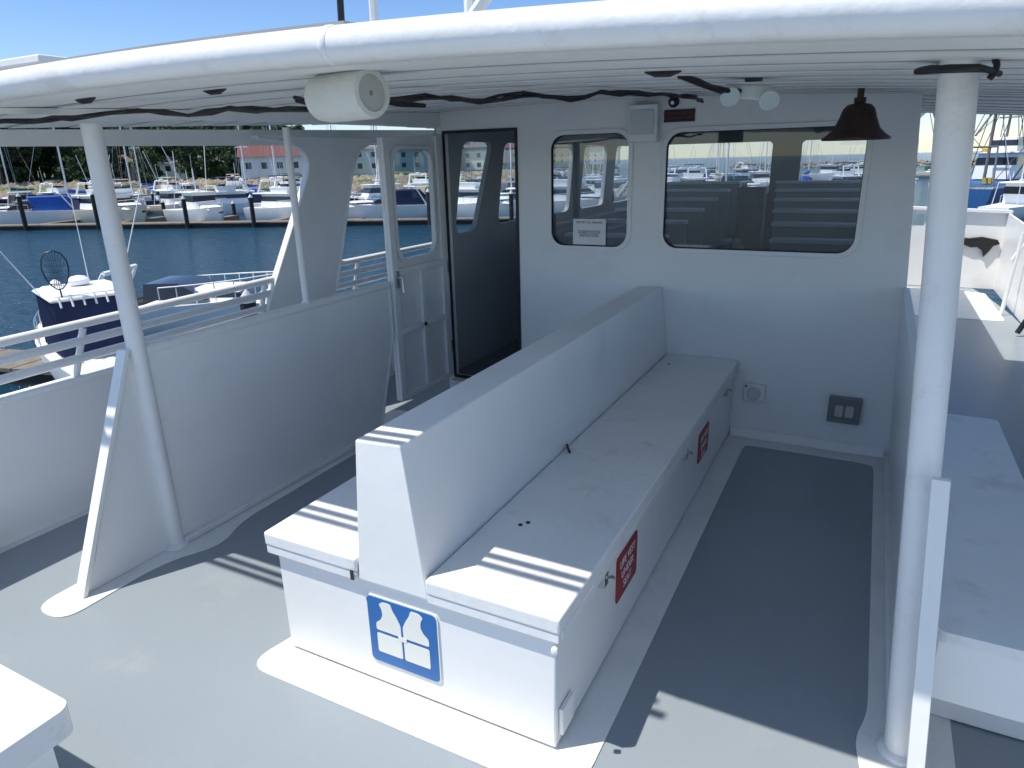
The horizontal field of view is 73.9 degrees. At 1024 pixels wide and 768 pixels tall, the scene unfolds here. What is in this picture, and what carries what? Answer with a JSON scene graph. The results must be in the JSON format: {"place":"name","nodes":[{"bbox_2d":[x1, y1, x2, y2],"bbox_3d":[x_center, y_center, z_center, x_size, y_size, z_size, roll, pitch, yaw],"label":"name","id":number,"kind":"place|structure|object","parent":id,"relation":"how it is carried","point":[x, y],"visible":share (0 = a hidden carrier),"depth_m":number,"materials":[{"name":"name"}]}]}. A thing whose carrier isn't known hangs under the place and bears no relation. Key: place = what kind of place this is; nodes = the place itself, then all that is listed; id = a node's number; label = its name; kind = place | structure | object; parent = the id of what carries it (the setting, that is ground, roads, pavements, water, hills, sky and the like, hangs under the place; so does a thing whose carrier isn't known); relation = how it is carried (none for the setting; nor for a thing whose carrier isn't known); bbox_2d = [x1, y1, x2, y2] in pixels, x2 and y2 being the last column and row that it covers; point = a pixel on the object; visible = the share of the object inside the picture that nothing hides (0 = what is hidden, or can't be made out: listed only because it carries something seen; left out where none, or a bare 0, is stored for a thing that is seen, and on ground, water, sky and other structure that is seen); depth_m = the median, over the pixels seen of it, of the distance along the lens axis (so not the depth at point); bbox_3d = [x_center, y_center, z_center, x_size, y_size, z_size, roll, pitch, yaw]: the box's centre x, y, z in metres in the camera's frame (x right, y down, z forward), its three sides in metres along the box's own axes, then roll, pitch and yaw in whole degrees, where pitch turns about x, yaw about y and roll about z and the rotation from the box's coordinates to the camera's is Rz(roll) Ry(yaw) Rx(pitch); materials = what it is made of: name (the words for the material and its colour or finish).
{"place":"outdoors","nodes":[
{"label":"outdoors","id":0,"kind":"place"},
{"bbox_2d":[0,54,174,124],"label":"roof locker","id":1,"kind":"object","parent":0,"point":[18,61],"visible":0.16,"depth_m":2.91,"materials":[{"name":"white paint"}]},
{"bbox_2d":[0,164,618,192],"bbox_3d":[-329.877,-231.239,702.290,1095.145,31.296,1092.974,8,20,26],"label":"shore terrain","id":2,"kind":"structure","parent":0,"point":[596,168],"depth_m":184.13,"materials":[{"name":"beige plant"}]},
{"bbox_2d":[0,128,22,184],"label":"cypress tree","id":3,"kind":"object","parent":2,"relation":"on","point":[3,179],"visible":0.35,"depth_m":160.77,"materials":[{"name":"green plant"}]},
{"bbox_2d":[0,146,41,182],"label":"cypress tree","id":4,"kind":"object","parent":2,"relation":"on","point":[26,152],"visible":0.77,"depth_m":160.46,"materials":[{"name":"green plant"}]},
{"bbox_2d":[8,128,57,181],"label":"cypress tree","id":5,"kind":"object","parent":2,"relation":"on","point":[45,153],"visible":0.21,"depth_m":170.61,"materials":[{"name":"green plant"}]},
{"bbox_2d":[34,127,84,181],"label":"cypress tree","id":6,"kind":"object","parent":2,"relation":"on","point":[58,170],"visible":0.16,"depth_m":166.47,"materials":[{"name":"green plant"}]},
{"bbox_2d":[63,147,89,189],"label":"cypress tree","id":7,"kind":"object","parent":2,"relation":"on","point":[75,169],"visible":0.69,"depth_m":146.61,"materials":[{"name":"green plant"}]},
{"bbox_2d":[126,146,164,182],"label":"cypress tree","id":8,"kind":"object","parent":2,"relation":"on","point":[159,173],"visible":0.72,"depth_m":153.09,"materials":[{"name":"green plant"}]},
{"bbox_2d":[134,150,158,183],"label":"cypress tree","id":9,"kind":"object","parent":2,"relation":"on","point":[153,156],"visible":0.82,"depth_m":152.34,"materials":[{"name":"green plant"}]},
{"bbox_2d":[151,157,188,179],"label":"house","id":10,"kind":"structure","parent":2,"relation":"on","point":[166,166],"depth_m":172.53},
{"bbox_2d":[173,146,215,179],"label":"cypress tree","id":11,"kind":"object","parent":2,"relation":"on","point":[182,157],"visible":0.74,"depth_m":157.77,"materials":[{"name":"green plant"}]},
{"bbox_2d":[201,146,240,179],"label":"cypress tree","id":12,"kind":"object","parent":2,"relation":"on","point":[214,167],"visible":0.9,"depth_m":161.80,"materials":[{"name":"green plant"}]},
{"bbox_2d":[236,145,303,178],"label":"house","id":13,"kind":"structure","parent":2,"relation":"on","point":[257,158],"depth_m":147.48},
{"bbox_2d":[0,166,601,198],"bbox_3d":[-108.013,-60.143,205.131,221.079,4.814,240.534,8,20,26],"label":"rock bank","id":14,"kind":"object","parent":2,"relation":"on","point":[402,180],"visible":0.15,"depth_m":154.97,"materials":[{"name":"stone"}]},
{"bbox_2d":[354,145,394,174],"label":"house","id":15,"kind":"structure","parent":2,"relation":"on","point":[363,165],"depth_m":182.17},
{"bbox_2d":[394,150,427,171],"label":"house","id":16,"kind":"structure","parent":2,"relation":"on","point":[404,161],"depth_m":202.31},
{"bbox_2d":[462,142,486,169],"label":"house","id":17,"kind":"structure","parent":2,"relation":"on","point":[477,157],"depth_m":218.11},
{"bbox_2d":[554,144,589,165],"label":"house","id":18,"kind":"structure","parent":2,"relation":"on","point":[561,154],"depth_m":373.80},
{"bbox_2d":[0,151,1023,394],"bbox_3d":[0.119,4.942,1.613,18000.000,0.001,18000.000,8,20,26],"label":"water","id":19,"kind":"structure","parent":0,"point":[154,254],"depth_m":45.75,"materials":[{"name":"blue liquid"}]},
{"bbox_2d":[0,147,35,206],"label":"sailboat","id":20,"kind":"object","parent":19,"relation":"on","point":[3,201],"visible":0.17,"depth_m":101.68,"materials":[{"name":"metal"}]},
{"bbox_2d":[0,349,54,385],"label":"floating dock","id":21,"kind":"object","parent":19,"relation":"on","point":[42,378],"visible":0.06,"depth_m":17.59,"materials":[{"name":"brown wood"}]},
{"bbox_2d":[0,192,73,223],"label":"motor boat","id":22,"kind":"object","parent":19,"relation":"on","point":[52,208],"visible":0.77,"depth_m":70.63,"materials":[{"name":"plastic"}]},
{"bbox_2d":[36,168,78,197],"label":"motor boat","id":23,"kind":"object","parent":19,"relation":"on","point":[53,190],"visible":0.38,"depth_m":101.63,"materials":[{"name":"white plastic"}]},
{"bbox_2d":[0,184,141,379],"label":"motor boat","id":24,"kind":"object","parent":19,"relation":"on","point":[83,297],"visible":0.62,"depth_m":16.42,"materials":[{"name":"blue fabric"}]},
{"bbox_2d":[40,250,69,296],"bbox_3d":[-10.614,-1.715,16.168,0.561,2.915,0.225,-12,21,-31],"label":"landing net","id":25,"kind":"object","parent":24,"relation":"attached to","point":[49,278],"visible":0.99,"depth_m":15.86,"materials":[{"name":"black metal"}]},
{"bbox_2d":[70,178,148,222],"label":"motor boat","id":26,"kind":"object","parent":19,"relation":"on","point":[84,212],"visible":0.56,"depth_m":70.20,"materials":[{"name":"white plastic"}]},
{"bbox_2d":[112,127,155,204],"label":"sailboat","id":27,"kind":"object","parent":19,"relation":"on","point":[145,193],"visible":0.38,"depth_m":101.07,"materials":[{"name":"metal"}]},
{"bbox_2d":[142,151,183,214],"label":"motor boat","id":28,"kind":"object","parent":19,"relation":"on","point":[167,197],"visible":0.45,"depth_m":81.72,"materials":[{"name":"metal"}]},
{"bbox_2d":[146,167,191,204],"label":"motor boat","id":29,"kind":"object","parent":19,"relation":"on","point":[166,187],"visible":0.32,"depth_m":98.74,"materials":[{"name":"white plastic"}]},
{"bbox_2d":[98,264,273,335],"bbox_3d":[-10.994,-2.663,22.885,8.000,2.567,2.560,-1,18,3],"label":"motor boat","id":30,"kind":"object","parent":19,"relation":"on","point":[166,288],"visible":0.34,"depth_m":21.90,"materials":[{"name":"white plastic"}]},
{"bbox_2d":[161,146,224,221],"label":"motor boat","id":31,"kind":"object","parent":19,"relation":"on","point":[203,205],"visible":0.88,"depth_m":67.47,"materials":[{"name":"metal"}]},
{"bbox_2d":[179,176,261,213],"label":"motor boat","id":32,"kind":"object","parent":19,"relation":"on","point":[227,195],"visible":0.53,"depth_m":81.77,"materials":[{"name":"white plastic"}]},
{"bbox_2d":[0,215,515,230],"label":"floating dock","id":33,"kind":"object","parent":19,"relation":"on","point":[152,222],"visible":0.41,"depth_m":64.05,"materials":[{"name":"brown wood"}]},
{"bbox_2d":[243,159,301,219],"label":"motor boat","id":34,"kind":"object","parent":19,"relation":"on","point":[275,202],"visible":0.43,"depth_m":67.77,"materials":[{"name":"white plastic"}]},
{"bbox_2d":[351,164,405,200],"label":"motor boat","id":35,"kind":"object","parent":19,"relation":"on","point":[369,190],"visible":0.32,"depth_m":78.60,"materials":[{"name":"metal"}]},
{"bbox_2d":[347,185,426,218],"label":"motor boat","id":36,"kind":"object","parent":19,"relation":"on","point":[410,203],"visible":0.53,"depth_m":66.77,"materials":[{"name":"plastic"}]},
{"bbox_2d":[423,170,515,216],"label":"motor boat","id":37,"kind":"object","parent":19,"relation":"on","point":[468,195],"visible":0.34,"depth_m":64.72,"materials":[{"name":"white plastic"}]},
{"bbox_2d":[512,166,627,212],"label":"motor boat","id":38,"kind":"object","parent":19,"relation":"on","point":[589,197],"visible":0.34,"depth_m":63.28,"materials":[{"name":"white plastic"}]},
{"bbox_2d":[680,150,708,181],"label":"motor boat","id":39,"kind":"object","parent":19,"relation":"on","point":[691,176],"visible":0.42,"depth_m":89.76,"materials":[{"name":"white plastic"}]},
{"bbox_2d":[702,143,757,186],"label":"sailboat","id":40,"kind":"object","parent":19,"relation":"on","point":[727,178],"visible":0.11,"depth_m":75.07,"materials":[{"name":"metal"}]},
{"bbox_2d":[746,142,772,192],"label":"motor boat","id":41,"kind":"object","parent":19,"relation":"on","point":[761,175],"visible":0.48,"depth_m":98.20,"materials":[{"name":"metal"}]},
{"bbox_2d":[803,142,848,179],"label":"motor boat","id":42,"kind":"object","parent":19,"relation":"on","point":[826,172],"visible":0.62,"depth_m":143.31,"materials":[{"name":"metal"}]},
{"bbox_2d":[830,148,861,179],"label":"motor boat","id":43,"kind":"object","parent":19,"relation":"on","point":[844,174],"visible":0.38,"depth_m":88.56,"materials":[{"name":"white plastic"}]},
{"bbox_2d":[730,158,976,168],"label":"rock breakwater","id":44,"kind":"object","parent":19,"relation":"in","point":[819,164],"visible":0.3,"depth_m":291.60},
{"bbox_2d":[930,113,1023,208],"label":"fishing vessel","id":45,"kind":"object","parent":19,"relation":"on","point":[991,170],"visible":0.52,"depth_m":64.97,"materials":[{"name":"metal"}]},
{"bbox_2d":[975,139,1023,164],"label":"window","id":46,"kind":"structure","parent":45,"relation":"in","point":[1001,160],"depth_m":65.81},
{"bbox_2d":[978,122,1023,218],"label":"motor boat","id":47,"kind":"object","parent":19,"relation":"on","point":[1013,197],"visible":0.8,"depth_m":54.23,"materials":[{"name":"metal"}]},
{"bbox_3d":[1.848,1.576,6.586,5.310,3.454,19.080,8,20,26],"label":"boat hull","id":48,"kind":"object","parent":19,"relation":"on","visible":0},
{"bbox_2d":[0,285,1023,767],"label":"deck","id":49,"kind":"structure","parent":48,"relation":"on","point":[756,655],"depth_m":2.68,"materials":[{"name":"grey paint"}]},
{"bbox_2d":[0,664,73,767],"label":"bench","id":50,"kind":"object","parent":49,"relation":"on","point":[36,725],"visible":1,"depth_m":1.70,"materials":[{"name":"white paint"}]},
{"bbox_2d":[0,351,394,547],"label":"bulwark","id":51,"kind":"object","parent":49,"relation":"on","point":[51,432],"visible":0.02,"depth_m":3.59,"materials":[{"name":"white paint"}]},
{"bbox_2d":[0,276,274,384],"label":"guard rail","id":52,"kind":"object","parent":51,"relation":"on","point":[79,342],"visible":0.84,"depth_m":3.80,"materials":[{"name":"metal"}]},
{"bbox_2d":[251,135,376,311],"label":"wing pillar","id":53,"kind":"structure","parent":51,"relation":"on","point":[325,187],"depth_m":5.10,"materials":[{"name":"metal"}]},
{"bbox_2d":[336,242,431,289],"bbox_3d":[-0.549,-1.332,6.965,0.049,0.340,3.852,8,20,26],"label":"guard rail","id":54,"kind":"object","parent":51,"relation":"on","point":[356,272],"visible":0.17,"depth_m":5.68,"materials":[{"name":"metal"}]},
{"bbox_2d":[0,371,394,553],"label":"deck paint border","id":55,"kind":"object","parent":49,"relation":"on","point":[41,532],"depth_m":3.60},
{"bbox_2d":[41,410,407,617],"bbox_3d":[-1.347,0.605,4.039,0.327,0.004,2.702,7,20,25],"label":"deck paint border","id":56,"kind":"object","parent":49,"relation":"on","point":[67,602],"visible":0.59,"depth_m":3.33,"materials":[{"name":"paint"}]},
{"bbox_2d":[79,123,189,550],"bbox_3d":[-1.713,-0.132,3.120,0.122,1.984,0.122,8,20,26],"label":"support post","id":57,"kind":"object","parent":56,"relation":"on","point":[96,152],"visible":0.86,"depth_m":3.04,"materials":[{"name":"metal"}]},
{"bbox_2d":[75,349,167,598],"bbox_3d":[-1.831,0.393,3.058,0.063,1.030,0.458,8,20,26],"label":"gusset brace","id":58,"kind":"object","parent":57,"relation":"attached to","point":[125,530],"visible":1,"depth_m":3.12,"materials":[{"name":"white paint"}]},
{"bbox_2d":[146,281,394,541],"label":"half wall","id":59,"kind":"structure","parent":56,"relation":"on","point":[254,410],"depth_m":3.83,"materials":[{"name":"white paint"}]},
{"bbox_2d":[282,127,311,304],"bbox_3d":[-1.230,-0.941,3.887,0.059,0.981,0.059,8,20,26],"label":"support post","id":60,"kind":"object","parent":59,"relation":"on","point":[295,210],"visible":0.91,"depth_m":3.87,"materials":[{"name":"metal"}]},
{"bbox_2d":[257,433,955,767],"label":"deck paint border","id":61,"kind":"object","parent":49,"relation":"on","point":[477,740],"visible":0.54,"depth_m":2.46,"materials":[{"name":"paint"}]},
{"bbox_2d":[264,286,738,746],"bbox_3d":[0.293,0.229,3.489,1.208,0.975,2.987,8,20,26],"label":"bench","id":62,"kind":"object","parent":61,"relation":"on","point":[494,518],"visible":1,"depth_m":2.49,"materials":[{"name":"white paint"}]},
{"bbox_2d":[366,593,441,682],"bbox_3d":[-0.377,0.878,2.352,0.299,0.279,0.008,8,20,26],"label":"life vest sign","id":63,"kind":"object","parent":62,"relation":"attached to","point":[404,637],"visible":1,"depth_m":2.35,"materials":[{"name":"plastic"}]},
{"bbox_2d":[615,530,637,603],"bbox_3d":[0.451,0.714,2.670,0.006,0.198,0.252,8,20,26],"label":"storage sign","id":64,"kind":"object","parent":62,"relation":"attached to","point":[626,563],"visible":1,"depth_m":2.65,"materials":[{"name":"plastic"}]},
{"bbox_2d":[697,421,708,463],"bbox_3d":[1.073,0.327,3.814,0.006,0.175,0.252,8,20,26],"label":"storage sign","id":65,"kind":"object","parent":62,"relation":"attached to","point":[703,442],"visible":1,"depth_m":3.80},
{"bbox_2d":[884,288,916,716],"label":"half wall","id":66,"kind":"structure","parent":61,"relation":"on","point":[895,461],"depth_m":3.07,"materials":[{"name":"white paint"}]},
{"bbox_2d":[876,60,981,767],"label":"support post","id":67,"kind":"object","parent":61,"relation":"on","point":[953,135],"visible":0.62,"depth_m":1.76,"materials":[{"name":"metal"}]},
{"bbox_2d":[906,476,950,767],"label":"gusset brace","id":68,"kind":"object","parent":67,"relation":"attached to","point":[938,508],"visible":0.93,"depth_m":1.83,"materials":[{"name":"white paint"}]},
{"bbox_2d":[913,64,1002,76],"bbox_3d":[1.029,-0.725,1.566,0.140,0.043,0.153,-12,21,-30],"label":"cable","id":69,"kind":"object","parent":67,"relation":"attached to","point":[953,68],"visible":0.94,"depth_m":1.52,"materials":[{"name":"black rubber"}]},
{"bbox_2d":[930,414,1023,740],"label":"bench","id":70,"kind":"object","parent":61,"relation":"on","point":[978,679],"visible":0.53,"depth_m":2.18,"materials":[{"name":"white paint"}]},
{"bbox_2d":[377,94,924,457],"bbox_3d":[2.030,-1.532,6.720,3.420,2.250,6.471,8,20,26],"label":"cabin","id":71,"kind":"object","parent":49,"relation":"on","point":[802,336],"visible":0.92,"depth_m":4.53,"materials":[{"name":"white paint"}]},
{"bbox_2d":[377,134,452,400],"bbox_3d":[-0.648,-0.855,4.988,0.117,1.854,0.718,8,20,26],"label":"door","id":72,"kind":"structure","parent":71,"relation":"in","point":[423,344],"depth_m":5.02,"materials":[{"name":"white paint"}]},
{"bbox_2d":[0,0,1023,146],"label":"canopy","id":73,"kind":"object","parent":71,"relation":"attached to","point":[786,47],"visible":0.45,"depth_m":1.71,"materials":[{"name":"white paint"}]},
{"bbox_2d":[304,70,389,122],"bbox_3d":[-0.470,-0.813,1.920,0.239,0.135,0.133,13,23,37],"label":"speaker","id":74,"kind":"object","parent":73,"relation":"hanging from","point":[352,95],"visible":0.96,"depth_m":1.86},
{"bbox_2d":[0,89,703,123],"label":"cable","id":75,"kind":"object","parent":73,"relation":"attached to","point":[411,98],"visible":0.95,"depth_m":2.58,"materials":[{"name":"black rubber"}]},
{"bbox_2d":[293,95,425,107],"bbox_3d":[-0.538,-0.994,2.401,0.469,0.060,0.153,-4,18,-7],"label":"cable","id":76,"kind":"object","parent":73,"relation":"hanging from","point":[396,103],"visible":0.4,"depth_m":2.43,"materials":[{"name":"black rubber"}]},
{"bbox_2d":[337,0,490,20],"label":"antenna mast","id":77,"kind":"object","parent":73,"relation":"on","point":[475,5],"visible":0.18,"depth_m":3.55,"materials":[{"name":"white metal"}]},
{"bbox_2d":[677,76,741,93],"bbox_3d":[0.707,-1.013,2.304,0.406,0.058,0.038,-14,22,-34],"label":"cable","id":78,"kind":"object","parent":73,"relation":"attached to","point":[697,81],"visible":0.62,"depth_m":2.26,"materials":[{"name":"black rubber"}]},
{"bbox_2d":[720,77,779,109],"bbox_3d":[0.820,-1.005,2.329,0.196,0.134,0.117,8,20,26],"label":"floodlight","id":79,"kind":"object","parent":73,"relation":"attached to","point":[766,97],"visible":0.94,"depth_m":2.33,"materials":[{"name":"white glass"}]},
{"bbox_2d":[821,88,890,140],"bbox_3d":[1.580,-1.240,3.103,0.292,0.241,0.292,8,20,26],"label":"ship bell","id":80,"kind":"object","parent":73,"relation":"hanging from","point":[857,120],"visible":0.99,"depth_m":3.05,"materials":[{"name":"brown metal"}]},
{"bbox_2d":[573,219,605,244],"bbox_3d":[0.535,-1.055,4.720,0.241,0.175,0.003,8,20,26],"label":"notice sign","id":81,"kind":"object","parent":71,"relation":"attached to","point":[589,231],"depth_m":4.72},
{"bbox_2d":[547,128,632,250],"bbox_3d":[0.525,-1.311,4.630,0.610,0.790,0.038,8,20,26],"label":"window","id":82,"kind":"structure","parent":71,"relation":"in","point":[550,173],"depth_m":4.64,"materials":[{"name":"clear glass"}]},
{"bbox_2d":[564,232,668,245],"bbox_3d":[1.003,-0.883,6.301,0.918,1.031,0.495,8,20,26],"label":"pew","id":83,"kind":"object","parent":71,"relation":"on","point":[614,239],"visible":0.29,"depth_m":6.00,"materials":[{"name":"metal"}]},
{"bbox_2d":[597,218,688,246],"bbox_3d":[1.315,-1.109,6.867,0.918,1.096,0.495,8,20,26],"label":"pew","id":84,"kind":"object","parent":71,"relation":"on","point":[675,230],"visible":0.23,"depth_m":6.44,"materials":[{"name":"metal"}]},
{"bbox_2d":[627,104,660,142],"bbox_3d":[0.829,-1.639,4.285,0.191,0.221,0.095,8,20,26],"label":"wall lamp","id":85,"kind":"object","parent":71,"relation":"attached to","point":[643,122],"visible":1,"depth_m":4.25,"materials":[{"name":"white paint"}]},
{"bbox_2d":[615,207,704,247],"bbox_3d":[1.627,-1.336,7.433,0.918,1.161,0.495,8,20,26],"label":"pew","id":86,"kind":"object","parent":71,"relation":"on","point":[694,216],"visible":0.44,"depth_m":7.01,"materials":[{"name":"metal"}]},
{"bbox_2d":[663,109,695,122],"bbox_3d":[1.036,-1.662,4.215,0.200,0.072,0.012,8,20,26],"label":"warning sign","id":87,"kind":"object","parent":71,"relation":"attached to","point":[681,115],"visible":1,"depth_m":4.21,"materials":[{"name":"black plastic"}]},
{"bbox_2d":[666,198,718,247],"bbox_3d":[1.940,-1.562,7.998,0.918,1.226,0.495,8,20,26],"label":"pew","id":88,"kind":"object","parent":71,"relation":"on","point":[709,205],"visible":0.25,"depth_m":7.59,"materials":[{"name":"metal"}]},
{"bbox_2d":[666,189,730,248],"bbox_3d":[2.252,-1.788,8.564,0.918,1.291,0.495,8,20,26],"label":"pew","id":89,"kind":"object","parent":71,"relation":"on","point":[722,240],"visible":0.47,"depth_m":8.18,"materials":[{"name":"metal"}]},
{"bbox_2d":[667,181,740,248],"bbox_3d":[2.564,-2.015,9.130,0.918,1.355,0.495,8,20,26],"label":"pew","id":90,"kind":"object","parent":71,"relation":"on","point":[733,186],"visible":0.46,"depth_m":8.75,"materials":[{"name":"wood"}]},
{"bbox_2d":[733,187,766,249],"bbox_3d":[1.631,-0.629,4.792,0.171,1.456,0.158,8,20,26],"label":"console","id":91,"kind":"object","parent":71,"relation":"on","point":[750,217],"visible":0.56,"depth_m":4.57,"materials":[{"name":"black rubber"}]},
{"bbox_2d":[743,382,765,401],"bbox_3d":[1.589,0.058,4.463,0.130,0.115,0.070,8,20,26],"label":"power socket","id":92,"kind":"object","parent":71,"relation":"attached to","point":[755,392],"visible":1,"depth_m":4.44,"materials":[{"name":"white paint"}]},
{"bbox_2d":[658,120,872,258],"bbox_3d":[1.495,-1.175,4.149,1.192,0.770,0.038,8,20,26],"label":"window","id":93,"kind":"structure","parent":71,"relation":"in","point":[815,124],"depth_m":4.14,"materials":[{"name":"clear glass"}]},
{"bbox_2d":[769,237,853,251],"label":"pew","id":94,"kind":"object","parent":71,"relation":"on","point":[809,244],"visible":0.25,"depth_m":5.28,"materials":[{"name":"metal"}]},
{"bbox_2d":[771,221,855,238],"bbox_3d":[2.794,-0.905,6.133,0.903,1.096,0.495,8,20,26],"label":"pew","id":95,"kind":"object","parent":71,"relation":"on","point":[840,230],"visible":0.21,"depth_m":5.85,"materials":[{"name":"metal"}]},
{"bbox_2d":[772,208,857,222],"bbox_3d":[3.070,-1.137,6.716,0.984,1.161,0.495,8,20,26],"label":"pew","id":96,"kind":"object","parent":71,"relation":"on","point":[819,215],"visible":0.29,"depth_m":6.43,"materials":[{"name":"metal"}]},
{"bbox_2d":[774,198,858,208],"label":"pew","id":97,"kind":"object","parent":71,"relation":"on","point":[816,203],"visible":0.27,"depth_m":7.00,"materials":[{"name":"wood"}]},
{"bbox_2d":[775,188,860,197],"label":"pew","id":98,"kind":"object","parent":71,"relation":"on","point":[823,193],"visible":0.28,"depth_m":7.57,"materials":[{"name":"wood"}]},
{"bbox_2d":[776,180,861,188],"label":"pew","id":99,"kind":"object","parent":71,"relation":"on","point":[812,184],"visible":0.25,"depth_m":8.15,"materials":[{"name":"metal"}]},
{"bbox_2d":[826,395,862,424],"bbox_3d":[2.070,0.163,4.240,0.185,0.162,0.067,8,20,26],"label":"power outlet","id":100,"kind":"object","parent":71,"relation":"attached to","point":[844,409],"visible":1,"depth_m":4.21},
{"bbox_2d":[907,287,1003,320],"bbox_3d":[5.130,-1.105,8.800,1.800,0.004,2.145,8,20,26],"label":"deck paint border","id":101,"kind":"object","parent":49,"relation":"on","point":[976,306],"visible":0.3,"depth_m":8.26,"materials":[{"name":"paint"}]},
{"bbox_2d":[907,206,1023,321],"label":"bow bulwark","id":102,"kind":"object","parent":49,"relation":"on","point":[999,269],"visible":0.42,"depth_m":9.09,"materials":[{"name":"white paint"}]},
{"bbox_2d":[964,237,999,256],"bbox_3d":[6.270,-1.853,9.181,0.500,0.266,0.045,8,20,26],"label":"folded cover","id":103,"kind":"object","parent":102,"relation":"hanging from","point":[985,245],"visible":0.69,"depth_m":9.13,"materials":[{"name":"black fabric"}]},
{"bbox_2d":[0,0,1023,159],"label":"sky","id":104,"kind":"structure","parent":0,"point":[62,28],"materials":[{"name":"blue"}]},
{"bbox_2d":[589,145,620,163],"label":"house","id":105,"kind":"structure","parent":0,"point":[598,150],"depth_m":447.06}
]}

